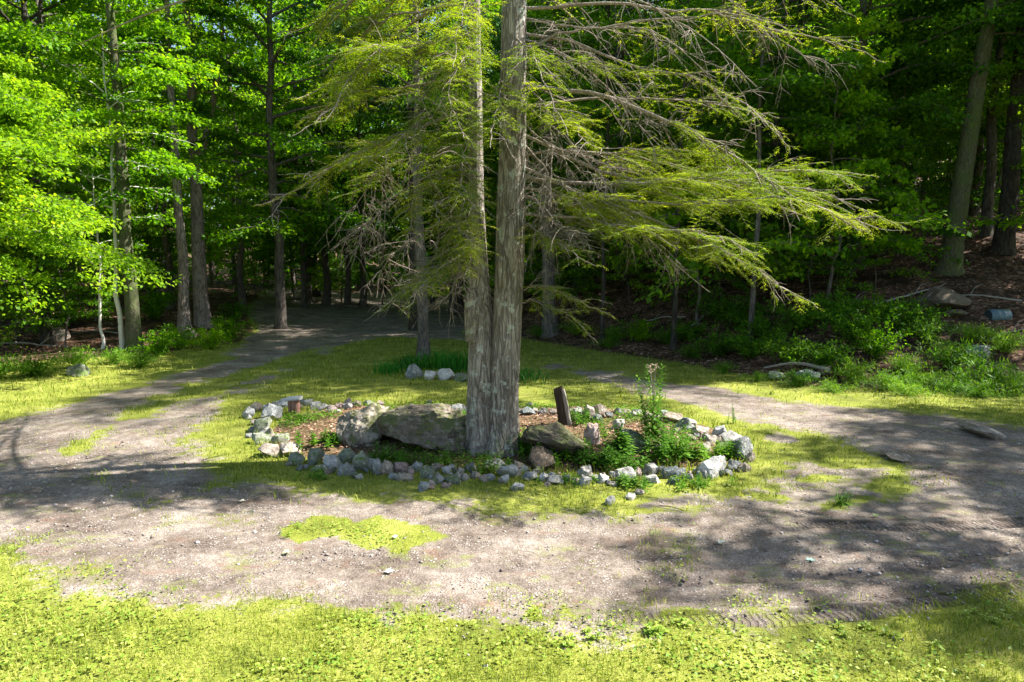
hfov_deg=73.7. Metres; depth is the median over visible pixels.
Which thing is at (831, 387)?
weed clump
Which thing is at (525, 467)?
rock
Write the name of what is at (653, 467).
rock
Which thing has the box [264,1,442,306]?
forest tree
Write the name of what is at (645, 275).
understory tree
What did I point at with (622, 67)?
forest tree
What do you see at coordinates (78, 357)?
fern clump
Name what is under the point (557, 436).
boulder
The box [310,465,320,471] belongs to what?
rock
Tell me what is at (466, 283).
understory tree
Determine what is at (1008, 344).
fern clump
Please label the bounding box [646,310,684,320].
fallen branch
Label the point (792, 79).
maple tree
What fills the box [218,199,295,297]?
understory tree
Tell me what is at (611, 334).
fern clump
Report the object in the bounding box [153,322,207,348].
leafy shrub
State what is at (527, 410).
rock
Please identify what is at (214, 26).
sky
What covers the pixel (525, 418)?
needle litter
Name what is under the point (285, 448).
rock
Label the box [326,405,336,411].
rock
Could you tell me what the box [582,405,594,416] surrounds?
rock
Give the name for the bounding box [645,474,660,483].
rock
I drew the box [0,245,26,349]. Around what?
understory tree
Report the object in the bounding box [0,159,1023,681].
ground
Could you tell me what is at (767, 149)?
understory tree
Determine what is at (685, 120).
forest tree
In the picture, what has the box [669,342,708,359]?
fern clump
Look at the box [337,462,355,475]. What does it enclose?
rock
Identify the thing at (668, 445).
leafy plant
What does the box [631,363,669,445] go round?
tall weed
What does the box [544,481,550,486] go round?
rock
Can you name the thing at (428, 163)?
forest tree
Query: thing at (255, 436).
rock
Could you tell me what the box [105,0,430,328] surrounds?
forest tree
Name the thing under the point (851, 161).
understory tree
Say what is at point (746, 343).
leafy shrub
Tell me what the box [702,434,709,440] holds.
rock
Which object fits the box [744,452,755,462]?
rock
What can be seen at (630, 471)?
rock
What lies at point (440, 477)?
rock
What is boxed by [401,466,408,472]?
rock
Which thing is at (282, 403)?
rock
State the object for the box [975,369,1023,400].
weed clump
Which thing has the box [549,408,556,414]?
rock
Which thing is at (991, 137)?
forest tree
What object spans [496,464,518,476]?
rock
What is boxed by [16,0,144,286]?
forest tree
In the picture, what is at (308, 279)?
forest tree
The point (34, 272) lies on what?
understory tree
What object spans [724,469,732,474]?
rock
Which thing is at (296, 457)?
rock
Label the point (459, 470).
rock
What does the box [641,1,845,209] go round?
forest tree
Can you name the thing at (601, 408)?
rock
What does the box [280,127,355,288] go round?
forest tree
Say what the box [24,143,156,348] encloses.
sapling
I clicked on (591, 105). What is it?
maple tree
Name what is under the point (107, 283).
understory tree
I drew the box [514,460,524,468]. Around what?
rock
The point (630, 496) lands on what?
rock
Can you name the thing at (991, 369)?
fern clump
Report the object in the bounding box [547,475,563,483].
rock
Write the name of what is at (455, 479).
rock
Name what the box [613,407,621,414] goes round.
rock
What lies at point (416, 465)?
rock
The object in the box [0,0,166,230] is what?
forest tree
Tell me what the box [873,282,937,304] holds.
fallen branch
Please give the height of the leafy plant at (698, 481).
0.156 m
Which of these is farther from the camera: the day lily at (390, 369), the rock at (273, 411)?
the day lily at (390, 369)
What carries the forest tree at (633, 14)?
on the ground at (208, 567)
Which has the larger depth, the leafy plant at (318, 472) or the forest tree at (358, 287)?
the forest tree at (358, 287)
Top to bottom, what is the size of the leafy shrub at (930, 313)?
0.987 m
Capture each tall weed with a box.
[596,418,637,457]
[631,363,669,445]
[725,402,735,423]
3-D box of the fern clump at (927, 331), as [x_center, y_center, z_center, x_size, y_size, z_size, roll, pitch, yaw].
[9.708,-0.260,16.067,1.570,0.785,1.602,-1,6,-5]
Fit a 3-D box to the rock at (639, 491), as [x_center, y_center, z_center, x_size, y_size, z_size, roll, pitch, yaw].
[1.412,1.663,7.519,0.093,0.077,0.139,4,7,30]
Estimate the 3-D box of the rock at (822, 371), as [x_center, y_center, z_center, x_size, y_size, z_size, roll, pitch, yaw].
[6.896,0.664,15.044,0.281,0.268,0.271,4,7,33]
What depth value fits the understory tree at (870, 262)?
19.10 m
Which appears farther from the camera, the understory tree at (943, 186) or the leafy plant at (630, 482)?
the understory tree at (943, 186)
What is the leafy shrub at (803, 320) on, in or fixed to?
on the ground at (208, 567)
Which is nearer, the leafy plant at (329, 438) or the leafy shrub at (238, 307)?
the leafy plant at (329, 438)
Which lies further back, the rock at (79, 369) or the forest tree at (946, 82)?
the forest tree at (946, 82)
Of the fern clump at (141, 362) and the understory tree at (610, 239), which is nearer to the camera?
the fern clump at (141, 362)
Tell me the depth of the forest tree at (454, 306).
34.76 m
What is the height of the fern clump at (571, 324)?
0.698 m
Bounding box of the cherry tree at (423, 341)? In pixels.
[304,0,501,358]
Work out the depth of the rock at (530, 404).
11.58 m
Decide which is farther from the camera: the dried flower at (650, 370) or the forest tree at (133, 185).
the forest tree at (133, 185)
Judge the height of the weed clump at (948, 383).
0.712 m
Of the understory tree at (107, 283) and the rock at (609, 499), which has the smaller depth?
the rock at (609, 499)
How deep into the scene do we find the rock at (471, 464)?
8.29 m
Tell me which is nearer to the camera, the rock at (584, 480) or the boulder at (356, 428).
the rock at (584, 480)
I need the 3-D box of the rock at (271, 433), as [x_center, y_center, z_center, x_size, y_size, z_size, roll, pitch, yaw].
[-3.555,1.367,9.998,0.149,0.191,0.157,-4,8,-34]
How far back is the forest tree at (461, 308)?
36.28 m
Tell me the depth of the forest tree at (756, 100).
24.53 m
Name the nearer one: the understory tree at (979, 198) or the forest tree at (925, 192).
the understory tree at (979, 198)
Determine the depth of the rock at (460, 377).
14.92 m
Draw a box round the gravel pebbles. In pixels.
[0,406,1023,672]
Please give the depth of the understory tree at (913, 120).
20.89 m
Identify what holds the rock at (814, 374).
on the ground at (208, 567)
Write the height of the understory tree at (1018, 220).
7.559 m
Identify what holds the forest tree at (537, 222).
on the ground at (208, 567)
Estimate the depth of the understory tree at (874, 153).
19.95 m
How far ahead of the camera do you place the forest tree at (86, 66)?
29.37 m
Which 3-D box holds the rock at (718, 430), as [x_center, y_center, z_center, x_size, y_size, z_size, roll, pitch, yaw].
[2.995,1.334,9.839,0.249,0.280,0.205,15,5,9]
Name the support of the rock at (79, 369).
on the ground at (208, 567)
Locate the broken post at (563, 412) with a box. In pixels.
[553,385,571,424]
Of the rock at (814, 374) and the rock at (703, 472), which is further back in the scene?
the rock at (814, 374)
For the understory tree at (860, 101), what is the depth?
17.68 m
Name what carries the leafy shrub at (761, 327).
on the ground at (208, 567)
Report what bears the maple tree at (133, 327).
on the ground at (208, 567)
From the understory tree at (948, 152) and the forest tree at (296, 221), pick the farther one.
the forest tree at (296, 221)
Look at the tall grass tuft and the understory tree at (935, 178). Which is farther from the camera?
the understory tree at (935, 178)
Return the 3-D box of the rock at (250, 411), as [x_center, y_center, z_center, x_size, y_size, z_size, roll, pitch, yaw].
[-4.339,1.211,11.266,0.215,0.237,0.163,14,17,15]
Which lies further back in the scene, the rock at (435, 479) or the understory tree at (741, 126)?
the understory tree at (741, 126)
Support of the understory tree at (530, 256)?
on the ground at (208, 567)
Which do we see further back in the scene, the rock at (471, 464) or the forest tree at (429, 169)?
the forest tree at (429, 169)
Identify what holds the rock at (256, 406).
on the ground at (208, 567)
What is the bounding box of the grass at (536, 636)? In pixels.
[0,322,1023,681]
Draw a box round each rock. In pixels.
[53,327,70,341]
[66,363,90,376]
[182,327,196,338]
[242,406,254,417]
[245,433,251,437]
[249,402,262,411]
[251,416,272,432]
[251,432,271,444]
[258,442,278,457]
[261,403,282,419]
[264,428,274,436]
[271,433,289,443]
[276,398,287,407]
[279,441,300,455]
[288,451,304,465]
[296,464,303,470]
[304,398,313,405]
[307,448,324,464]
[310,401,321,409]
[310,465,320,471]
[318,403,327,410]
[323,454,342,468]
[323,469,331,474]
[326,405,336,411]
[335,402,342,408]
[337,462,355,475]
[338,448,356,462]
[341,403,352,408]
[350,472,358,477]
[352,401,361,406]
[352,450,368,470]
[355,473,363,478]
[363,400,373,405]
[367,458,381,475]
[380,459,393,474]
[388,472,396,478]
[393,462,407,472]
[394,473,413,481]
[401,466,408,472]
[405,364,423,378]
[412,461,420,470]
[418,481,430,491]
[420,465,434,478]
[424,371,436,379]
[429,476,438,483]
[431,463,442,470]
[435,472,444,482]
[437,368,454,379]
[441,465,452,474]
[441,482,450,487]
[445,473,461,484]
[451,403,462,409]
[454,373,467,381]
[457,467,463,472]
[462,473,469,480]
[465,462,475,471]
[470,471,479,478]
[479,476,486,481]
[485,458,505,471]
[487,473,495,480]
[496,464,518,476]
[501,474,508,482]
[511,482,524,489]
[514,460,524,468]
[520,406,535,414]
[520,465,528,472]
[525,402,534,407]
[525,471,537,479]
[529,445,555,468]
[536,472,547,481]
[538,408,547,414]
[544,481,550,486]
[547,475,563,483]
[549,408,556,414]
[561,474,570,480]
[577,465,591,476]
[579,474,591,485]
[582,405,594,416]
[583,422,599,444]
[590,414,602,421]
[592,404,607,416]
[596,473,609,483]
[605,411,612,417]
[605,495,614,505]
[607,481,616,485]
[609,471,614,478]
[612,419,624,428]
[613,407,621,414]
[615,466,636,480]
[618,428,651,452]
[625,493,635,499]
[635,467,641,476]
[635,489,644,494]
[642,463,657,474]
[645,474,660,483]
[661,466,679,478]
[662,412,682,422]
[667,477,678,483]
[675,417,694,430]
[678,468,685,475]
[685,473,692,480]
[689,418,696,425]
[691,425,708,433]
[696,470,707,478]
[697,455,725,478]
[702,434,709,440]
[702,442,710,453]
[706,435,716,444]
[711,425,726,435]
[719,430,741,442]
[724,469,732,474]
[726,459,740,470]
[731,436,752,459]
[737,462,751,472]
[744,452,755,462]
[768,371,784,379]
[795,369,820,378]
[817,365,831,374]
[944,309,967,316]
[965,345,989,358]
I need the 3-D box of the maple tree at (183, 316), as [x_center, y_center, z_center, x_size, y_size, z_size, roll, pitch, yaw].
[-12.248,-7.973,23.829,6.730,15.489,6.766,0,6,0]
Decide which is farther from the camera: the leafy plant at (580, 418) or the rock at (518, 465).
the leafy plant at (580, 418)
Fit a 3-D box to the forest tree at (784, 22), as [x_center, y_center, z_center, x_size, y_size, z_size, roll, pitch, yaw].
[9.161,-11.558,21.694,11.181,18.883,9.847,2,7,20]
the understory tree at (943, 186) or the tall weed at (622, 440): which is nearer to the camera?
the tall weed at (622, 440)
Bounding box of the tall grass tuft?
[829,488,859,505]
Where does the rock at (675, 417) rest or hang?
on the ground at (208, 567)
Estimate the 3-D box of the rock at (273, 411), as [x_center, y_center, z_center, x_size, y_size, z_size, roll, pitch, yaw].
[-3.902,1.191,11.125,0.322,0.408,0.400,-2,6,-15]
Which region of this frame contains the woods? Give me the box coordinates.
[19,9,971,291]
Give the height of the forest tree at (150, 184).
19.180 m
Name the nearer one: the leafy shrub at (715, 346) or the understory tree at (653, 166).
the leafy shrub at (715, 346)
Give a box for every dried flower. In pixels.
[625,386,655,427]
[646,363,660,441]
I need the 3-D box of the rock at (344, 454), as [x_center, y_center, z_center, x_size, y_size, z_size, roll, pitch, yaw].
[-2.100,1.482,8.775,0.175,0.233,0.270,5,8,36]
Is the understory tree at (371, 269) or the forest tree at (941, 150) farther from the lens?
the understory tree at (371, 269)
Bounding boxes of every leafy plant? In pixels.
[282,412,309,421]
[292,466,327,479]
[293,428,342,449]
[369,439,428,465]
[428,451,472,464]
[463,451,512,473]
[506,427,533,454]
[517,438,611,467]
[534,472,599,487]
[557,627,604,646]
[570,407,600,424]
[572,445,651,471]
[614,471,651,491]
[638,421,697,461]
[643,617,694,636]
[663,433,725,462]
[670,472,737,490]
[711,438,745,458]
[833,619,941,648]
[958,607,1011,627]
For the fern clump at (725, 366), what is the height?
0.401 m
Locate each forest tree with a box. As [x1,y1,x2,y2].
[0,0,75,278]
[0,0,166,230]
[0,0,177,308]
[0,0,181,243]
[0,11,47,187]
[1,4,32,169]
[13,0,143,296]
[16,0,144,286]
[36,0,252,299]
[59,0,277,309]
[94,99,186,287]
[102,41,230,294]
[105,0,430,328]
[126,0,330,312]
[134,77,184,262]
[148,73,267,283]
[167,135,253,287]
[170,54,285,292]
[189,1,361,304]
[215,130,287,287]
[219,73,335,291]
[223,12,370,300]
[224,0,408,305]
[230,20,385,307]
[244,150,297,284]
[250,153,365,264]
[254,92,368,265]
[261,0,408,304]
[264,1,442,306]
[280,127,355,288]
[329,116,392,290]
[333,0,552,312]
[339,102,425,293]
[341,2,565,313]
[344,76,495,308]
[377,67,492,263]
[387,0,650,304]
[391,85,498,252]
[398,2,539,294]
[404,143,491,261]
[438,0,657,291]
[452,106,525,285]
[482,0,692,275]
[483,0,761,275]
[484,77,573,281]
[490,2,677,208]
[552,43,650,257]
[561,0,729,254]
[590,0,710,201]
[627,0,821,210]
[632,0,930,273]
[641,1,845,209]
[648,0,743,228]
[648,0,949,244]
[694,0,1023,270]
[725,0,960,212]
[756,0,1017,229]
[772,2,859,187]
[825,0,1001,152]
[833,0,953,182]
[839,0,1023,236]
[847,0,972,175]
[874,1,1015,215]
[918,15,970,193]
[942,1,1023,124]
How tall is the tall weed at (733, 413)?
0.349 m
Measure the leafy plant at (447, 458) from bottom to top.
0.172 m
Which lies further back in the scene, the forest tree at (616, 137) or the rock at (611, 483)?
the forest tree at (616, 137)
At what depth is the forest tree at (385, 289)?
55.59 m
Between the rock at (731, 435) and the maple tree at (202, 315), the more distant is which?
the maple tree at (202, 315)
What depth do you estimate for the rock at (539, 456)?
8.40 m
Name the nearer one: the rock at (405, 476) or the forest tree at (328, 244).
the rock at (405, 476)
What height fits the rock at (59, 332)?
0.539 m
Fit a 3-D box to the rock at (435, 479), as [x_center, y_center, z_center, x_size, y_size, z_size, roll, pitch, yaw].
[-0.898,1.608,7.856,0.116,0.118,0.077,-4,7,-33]
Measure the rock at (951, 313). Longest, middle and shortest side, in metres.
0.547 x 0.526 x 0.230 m
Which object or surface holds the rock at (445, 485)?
on the ground at (208, 567)
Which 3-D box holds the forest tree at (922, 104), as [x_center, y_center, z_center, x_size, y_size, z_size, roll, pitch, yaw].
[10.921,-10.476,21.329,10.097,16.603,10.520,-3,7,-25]
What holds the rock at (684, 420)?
on the ground at (208, 567)
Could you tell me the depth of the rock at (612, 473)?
8.06 m
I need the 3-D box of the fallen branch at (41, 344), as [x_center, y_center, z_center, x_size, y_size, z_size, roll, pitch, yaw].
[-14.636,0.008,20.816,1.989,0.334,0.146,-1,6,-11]
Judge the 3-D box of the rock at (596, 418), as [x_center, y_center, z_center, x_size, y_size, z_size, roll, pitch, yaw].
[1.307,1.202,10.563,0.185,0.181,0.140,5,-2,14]
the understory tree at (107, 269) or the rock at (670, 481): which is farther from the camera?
the understory tree at (107, 269)
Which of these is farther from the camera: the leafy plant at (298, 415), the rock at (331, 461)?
the leafy plant at (298, 415)
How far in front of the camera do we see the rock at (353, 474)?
8.04 m
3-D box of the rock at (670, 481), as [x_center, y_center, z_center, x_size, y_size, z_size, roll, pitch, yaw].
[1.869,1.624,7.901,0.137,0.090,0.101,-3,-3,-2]
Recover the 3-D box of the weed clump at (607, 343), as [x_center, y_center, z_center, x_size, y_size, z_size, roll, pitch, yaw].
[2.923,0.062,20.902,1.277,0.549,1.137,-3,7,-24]
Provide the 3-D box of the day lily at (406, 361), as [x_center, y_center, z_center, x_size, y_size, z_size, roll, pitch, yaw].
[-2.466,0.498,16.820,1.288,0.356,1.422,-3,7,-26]
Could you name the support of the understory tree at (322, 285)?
on the ground at (208, 567)
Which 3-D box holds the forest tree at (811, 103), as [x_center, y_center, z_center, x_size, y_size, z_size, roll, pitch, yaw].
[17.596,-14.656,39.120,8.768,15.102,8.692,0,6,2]
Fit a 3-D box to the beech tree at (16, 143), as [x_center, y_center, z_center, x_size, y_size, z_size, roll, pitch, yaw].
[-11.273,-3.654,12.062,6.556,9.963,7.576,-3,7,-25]
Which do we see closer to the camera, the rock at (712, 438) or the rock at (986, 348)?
the rock at (712, 438)
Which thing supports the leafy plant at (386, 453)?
on the ground at (208, 567)
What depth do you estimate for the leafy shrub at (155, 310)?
27.24 m
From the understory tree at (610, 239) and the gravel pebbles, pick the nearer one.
the gravel pebbles
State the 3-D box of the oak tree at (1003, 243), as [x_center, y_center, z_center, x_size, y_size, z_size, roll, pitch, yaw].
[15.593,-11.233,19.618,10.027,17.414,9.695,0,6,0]
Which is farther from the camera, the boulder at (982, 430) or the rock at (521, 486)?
the boulder at (982, 430)
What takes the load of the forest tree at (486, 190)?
on the ground at (208, 567)
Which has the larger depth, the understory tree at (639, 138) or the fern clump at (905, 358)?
the understory tree at (639, 138)
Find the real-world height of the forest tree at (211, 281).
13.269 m
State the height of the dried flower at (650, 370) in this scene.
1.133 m
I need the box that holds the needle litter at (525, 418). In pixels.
[277,405,727,467]
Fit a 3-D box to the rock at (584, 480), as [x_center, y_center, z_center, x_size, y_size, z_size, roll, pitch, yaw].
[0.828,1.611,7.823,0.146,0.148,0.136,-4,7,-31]
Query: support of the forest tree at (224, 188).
on the ground at (208, 567)
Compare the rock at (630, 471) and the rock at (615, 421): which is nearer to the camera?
the rock at (630, 471)
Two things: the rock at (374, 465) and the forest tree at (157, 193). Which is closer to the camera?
the rock at (374, 465)
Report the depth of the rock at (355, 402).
12.03 m
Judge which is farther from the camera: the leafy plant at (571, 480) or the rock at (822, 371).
the rock at (822, 371)
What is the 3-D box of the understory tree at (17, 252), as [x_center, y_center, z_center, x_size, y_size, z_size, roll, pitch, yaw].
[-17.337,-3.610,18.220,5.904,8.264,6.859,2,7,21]
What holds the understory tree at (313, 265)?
on the ground at (208, 567)
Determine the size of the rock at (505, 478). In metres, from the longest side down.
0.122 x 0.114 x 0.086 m
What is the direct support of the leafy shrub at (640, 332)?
on the ground at (208, 567)
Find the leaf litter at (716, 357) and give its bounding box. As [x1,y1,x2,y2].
[0,184,1023,390]
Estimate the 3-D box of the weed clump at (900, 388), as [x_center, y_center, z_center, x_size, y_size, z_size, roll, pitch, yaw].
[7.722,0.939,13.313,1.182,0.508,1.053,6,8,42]
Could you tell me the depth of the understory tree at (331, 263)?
44.97 m
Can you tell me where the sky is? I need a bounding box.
[3,0,697,226]
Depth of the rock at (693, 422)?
10.52 m
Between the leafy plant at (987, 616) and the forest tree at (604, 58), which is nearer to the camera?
the leafy plant at (987, 616)
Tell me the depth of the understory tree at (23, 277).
27.12 m
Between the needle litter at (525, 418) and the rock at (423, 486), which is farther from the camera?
the needle litter at (525, 418)
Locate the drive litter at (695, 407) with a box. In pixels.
[4,405,1021,596]
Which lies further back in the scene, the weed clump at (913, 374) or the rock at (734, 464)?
the weed clump at (913, 374)
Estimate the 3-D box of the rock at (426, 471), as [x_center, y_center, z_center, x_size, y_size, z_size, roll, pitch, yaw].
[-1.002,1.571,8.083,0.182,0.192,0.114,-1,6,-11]
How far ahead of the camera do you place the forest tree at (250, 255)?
52.20 m
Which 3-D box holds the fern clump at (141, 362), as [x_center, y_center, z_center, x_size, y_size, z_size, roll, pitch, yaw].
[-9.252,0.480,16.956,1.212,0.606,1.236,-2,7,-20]
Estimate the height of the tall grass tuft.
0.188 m
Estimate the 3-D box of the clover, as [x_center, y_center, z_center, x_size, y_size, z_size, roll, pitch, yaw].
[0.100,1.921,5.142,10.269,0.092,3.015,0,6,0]
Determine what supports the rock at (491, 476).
on the ground at (208, 567)
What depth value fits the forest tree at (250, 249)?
61.09 m
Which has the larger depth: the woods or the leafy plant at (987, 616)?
the woods
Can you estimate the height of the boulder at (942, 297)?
0.680 m
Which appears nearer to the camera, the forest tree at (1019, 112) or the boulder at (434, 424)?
the boulder at (434, 424)
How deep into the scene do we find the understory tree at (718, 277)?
20.42 m
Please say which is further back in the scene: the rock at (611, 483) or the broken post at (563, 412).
the broken post at (563, 412)
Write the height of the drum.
0.346 m
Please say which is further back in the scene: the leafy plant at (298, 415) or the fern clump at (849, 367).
the fern clump at (849, 367)
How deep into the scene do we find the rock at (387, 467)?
8.22 m
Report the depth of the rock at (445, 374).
15.10 m
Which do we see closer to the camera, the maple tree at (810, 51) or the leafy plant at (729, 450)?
the leafy plant at (729, 450)
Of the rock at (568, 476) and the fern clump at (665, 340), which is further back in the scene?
the fern clump at (665, 340)
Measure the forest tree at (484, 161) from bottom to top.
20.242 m
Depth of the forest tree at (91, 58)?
24.97 m
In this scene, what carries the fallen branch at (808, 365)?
on the rock at (822, 371)
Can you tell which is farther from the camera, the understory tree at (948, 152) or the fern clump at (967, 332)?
the understory tree at (948, 152)
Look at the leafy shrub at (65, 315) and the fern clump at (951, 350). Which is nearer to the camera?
the fern clump at (951, 350)
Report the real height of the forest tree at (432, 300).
15.126 m
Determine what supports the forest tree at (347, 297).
on the ground at (208, 567)
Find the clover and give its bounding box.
[0,519,1023,681]
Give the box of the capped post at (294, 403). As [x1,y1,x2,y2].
[284,395,302,414]
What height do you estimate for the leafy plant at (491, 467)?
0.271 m
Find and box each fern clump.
[0,351,35,378]
[1,351,71,376]
[46,344,107,366]
[89,346,140,364]
[114,350,166,368]
[526,325,549,336]
[558,319,599,335]
[594,324,631,341]
[647,327,682,344]
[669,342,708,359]
[710,360,737,374]
[772,367,823,387]
[811,352,889,383]
[871,351,938,375]
[894,314,965,343]
[906,333,1006,370]
[937,352,1023,391]
[949,320,1003,344]
[970,326,1023,355]
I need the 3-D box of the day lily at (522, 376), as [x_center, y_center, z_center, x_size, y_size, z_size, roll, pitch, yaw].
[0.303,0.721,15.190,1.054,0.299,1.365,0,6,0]
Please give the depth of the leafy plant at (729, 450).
8.88 m
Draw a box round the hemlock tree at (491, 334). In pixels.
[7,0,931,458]
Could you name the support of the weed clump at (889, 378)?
on the ground at (208, 567)
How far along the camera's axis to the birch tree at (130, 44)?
19.39 m
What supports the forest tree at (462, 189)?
on the ground at (208, 567)
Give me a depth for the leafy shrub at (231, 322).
22.60 m
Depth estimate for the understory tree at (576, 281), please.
25.52 m
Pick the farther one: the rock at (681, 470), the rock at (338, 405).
the rock at (338, 405)
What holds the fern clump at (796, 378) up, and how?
on the ground at (208, 567)
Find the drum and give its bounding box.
[984,309,1011,319]
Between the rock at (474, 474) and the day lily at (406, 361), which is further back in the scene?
the day lily at (406, 361)
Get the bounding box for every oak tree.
[870,0,1023,275]
[881,0,1023,254]
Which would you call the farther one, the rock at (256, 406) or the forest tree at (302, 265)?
the forest tree at (302, 265)
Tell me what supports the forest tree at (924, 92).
on the ground at (208, 567)
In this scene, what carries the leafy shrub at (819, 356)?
on the ground at (208, 567)
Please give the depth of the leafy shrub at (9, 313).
25.79 m
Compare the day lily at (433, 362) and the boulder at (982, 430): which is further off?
the day lily at (433, 362)
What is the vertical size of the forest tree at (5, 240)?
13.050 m
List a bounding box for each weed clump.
[587,335,624,348]
[738,371,775,382]
[808,376,859,395]
[844,367,925,393]
[877,378,943,398]
[893,361,956,392]
[905,365,990,396]
[938,375,1017,400]
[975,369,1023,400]
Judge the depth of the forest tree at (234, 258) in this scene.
46.48 m
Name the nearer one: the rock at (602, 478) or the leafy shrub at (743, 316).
the rock at (602, 478)
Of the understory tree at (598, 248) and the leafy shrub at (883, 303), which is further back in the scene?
the understory tree at (598, 248)
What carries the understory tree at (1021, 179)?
on the ground at (208, 567)
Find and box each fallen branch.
[1,335,67,345]
[71,322,124,334]
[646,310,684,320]
[764,362,830,371]
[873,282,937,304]
[961,284,1022,301]
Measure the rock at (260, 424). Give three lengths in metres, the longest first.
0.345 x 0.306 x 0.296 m
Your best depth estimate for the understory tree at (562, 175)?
26.83 m
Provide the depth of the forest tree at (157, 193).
58.81 m
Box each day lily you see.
[362,360,410,376]
[382,353,426,369]
[411,347,465,369]
[429,349,467,373]
[519,364,548,382]
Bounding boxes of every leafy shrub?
[0,281,33,318]
[51,291,95,323]
[122,323,192,356]
[123,284,177,319]
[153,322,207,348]
[183,322,238,349]
[203,311,257,340]
[213,299,253,319]
[619,313,659,341]
[655,317,718,341]
[680,325,750,356]
[701,298,777,330]
[709,323,795,359]
[730,310,799,340]
[745,327,823,361]
[754,294,849,331]
[781,330,871,368]
[793,284,890,320]
[794,297,905,343]
[840,320,913,357]
[849,292,921,318]
[850,292,960,330]
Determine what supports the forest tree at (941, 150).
on the ground at (208, 567)
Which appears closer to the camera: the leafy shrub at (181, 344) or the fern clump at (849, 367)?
the fern clump at (849, 367)
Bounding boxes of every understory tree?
[0,146,177,321]
[0,163,81,339]
[0,202,124,347]
[0,234,76,308]
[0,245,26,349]
[0,245,34,345]
[49,236,111,291]
[81,225,141,289]
[82,184,177,279]
[138,222,214,300]
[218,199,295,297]
[243,188,357,299]
[296,223,366,301]
[312,220,375,292]
[322,192,435,304]
[439,162,571,298]
[463,243,494,296]
[485,94,610,303]
[524,220,537,273]
[533,118,631,273]
[534,219,615,310]
[557,101,735,286]
[561,219,609,268]
[589,197,668,301]
[605,154,650,253]
[606,42,821,324]
[626,163,713,273]
[629,150,695,232]
[658,134,782,273]
[666,184,766,313]
[687,65,787,227]
[688,44,851,239]
[691,10,983,306]
[713,123,787,234]
[739,143,813,277]
[751,176,886,299]
[771,82,969,276]
[810,75,895,187]
[815,171,940,288]
[840,52,979,249]
[907,76,1000,194]
[911,77,968,189]
[919,3,1023,203]
[919,102,983,195]
[922,72,1001,188]
[931,55,1023,238]
[946,47,1023,193]
[950,46,1023,213]
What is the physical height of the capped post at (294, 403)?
0.349 m
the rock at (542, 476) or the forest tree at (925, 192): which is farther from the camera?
the forest tree at (925, 192)
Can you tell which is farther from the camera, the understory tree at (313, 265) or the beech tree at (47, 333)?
the understory tree at (313, 265)
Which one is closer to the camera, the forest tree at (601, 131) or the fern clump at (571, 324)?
the fern clump at (571, 324)
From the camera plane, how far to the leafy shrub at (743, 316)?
19.24 m
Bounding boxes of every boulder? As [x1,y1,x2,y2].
[336,402,389,447]
[375,403,466,454]
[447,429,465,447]
[520,422,589,455]
[879,449,915,462]
[912,287,971,308]
[957,420,1005,438]
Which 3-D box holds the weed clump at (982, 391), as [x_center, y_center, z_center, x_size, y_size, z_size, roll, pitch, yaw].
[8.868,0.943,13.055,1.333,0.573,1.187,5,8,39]
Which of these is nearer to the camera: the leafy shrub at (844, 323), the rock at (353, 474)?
the rock at (353, 474)
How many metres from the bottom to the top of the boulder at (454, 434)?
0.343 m
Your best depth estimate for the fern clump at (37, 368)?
15.44 m
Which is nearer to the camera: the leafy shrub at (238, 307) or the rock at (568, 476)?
the rock at (568, 476)
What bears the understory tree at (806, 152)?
on the ground at (208, 567)
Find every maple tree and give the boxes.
[0,0,226,351]
[30,0,260,329]
[97,0,286,328]
[242,49,375,296]
[282,0,501,330]
[443,0,667,337]
[484,0,714,341]
[545,0,858,349]
[620,0,874,340]
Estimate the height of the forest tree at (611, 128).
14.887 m
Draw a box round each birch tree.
[14,9,203,349]
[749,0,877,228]
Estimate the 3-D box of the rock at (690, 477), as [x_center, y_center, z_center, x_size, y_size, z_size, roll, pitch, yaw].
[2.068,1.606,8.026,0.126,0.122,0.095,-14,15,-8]
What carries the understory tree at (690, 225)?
on the ground at (208, 567)
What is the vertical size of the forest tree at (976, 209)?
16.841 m
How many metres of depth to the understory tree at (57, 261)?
20.11 m
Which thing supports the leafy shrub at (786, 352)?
on the ground at (208, 567)
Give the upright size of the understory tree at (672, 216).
8.474 m
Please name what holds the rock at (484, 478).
on the ground at (208, 567)
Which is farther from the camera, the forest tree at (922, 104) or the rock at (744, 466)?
the forest tree at (922, 104)
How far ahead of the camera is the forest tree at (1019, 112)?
21.02 m
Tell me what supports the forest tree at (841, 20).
on the ground at (208, 567)
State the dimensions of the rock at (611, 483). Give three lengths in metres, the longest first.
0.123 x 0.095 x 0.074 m
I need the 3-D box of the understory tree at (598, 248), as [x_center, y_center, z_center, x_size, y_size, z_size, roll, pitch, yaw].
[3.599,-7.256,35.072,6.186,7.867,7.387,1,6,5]
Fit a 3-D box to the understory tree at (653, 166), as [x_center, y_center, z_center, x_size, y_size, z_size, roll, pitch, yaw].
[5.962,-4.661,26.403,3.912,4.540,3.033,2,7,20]
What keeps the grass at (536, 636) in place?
on the ground at (208, 567)
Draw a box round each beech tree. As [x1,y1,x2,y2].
[0,0,93,318]
[0,0,169,344]
[0,50,181,298]
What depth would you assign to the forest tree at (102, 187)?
37.33 m
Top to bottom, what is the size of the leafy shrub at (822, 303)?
1.003 m
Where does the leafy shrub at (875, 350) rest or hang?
on the ground at (208, 567)
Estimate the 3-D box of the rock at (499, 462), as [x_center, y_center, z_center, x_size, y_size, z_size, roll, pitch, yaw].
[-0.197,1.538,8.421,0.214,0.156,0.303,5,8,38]
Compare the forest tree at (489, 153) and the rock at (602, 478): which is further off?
the forest tree at (489, 153)
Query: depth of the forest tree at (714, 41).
32.10 m

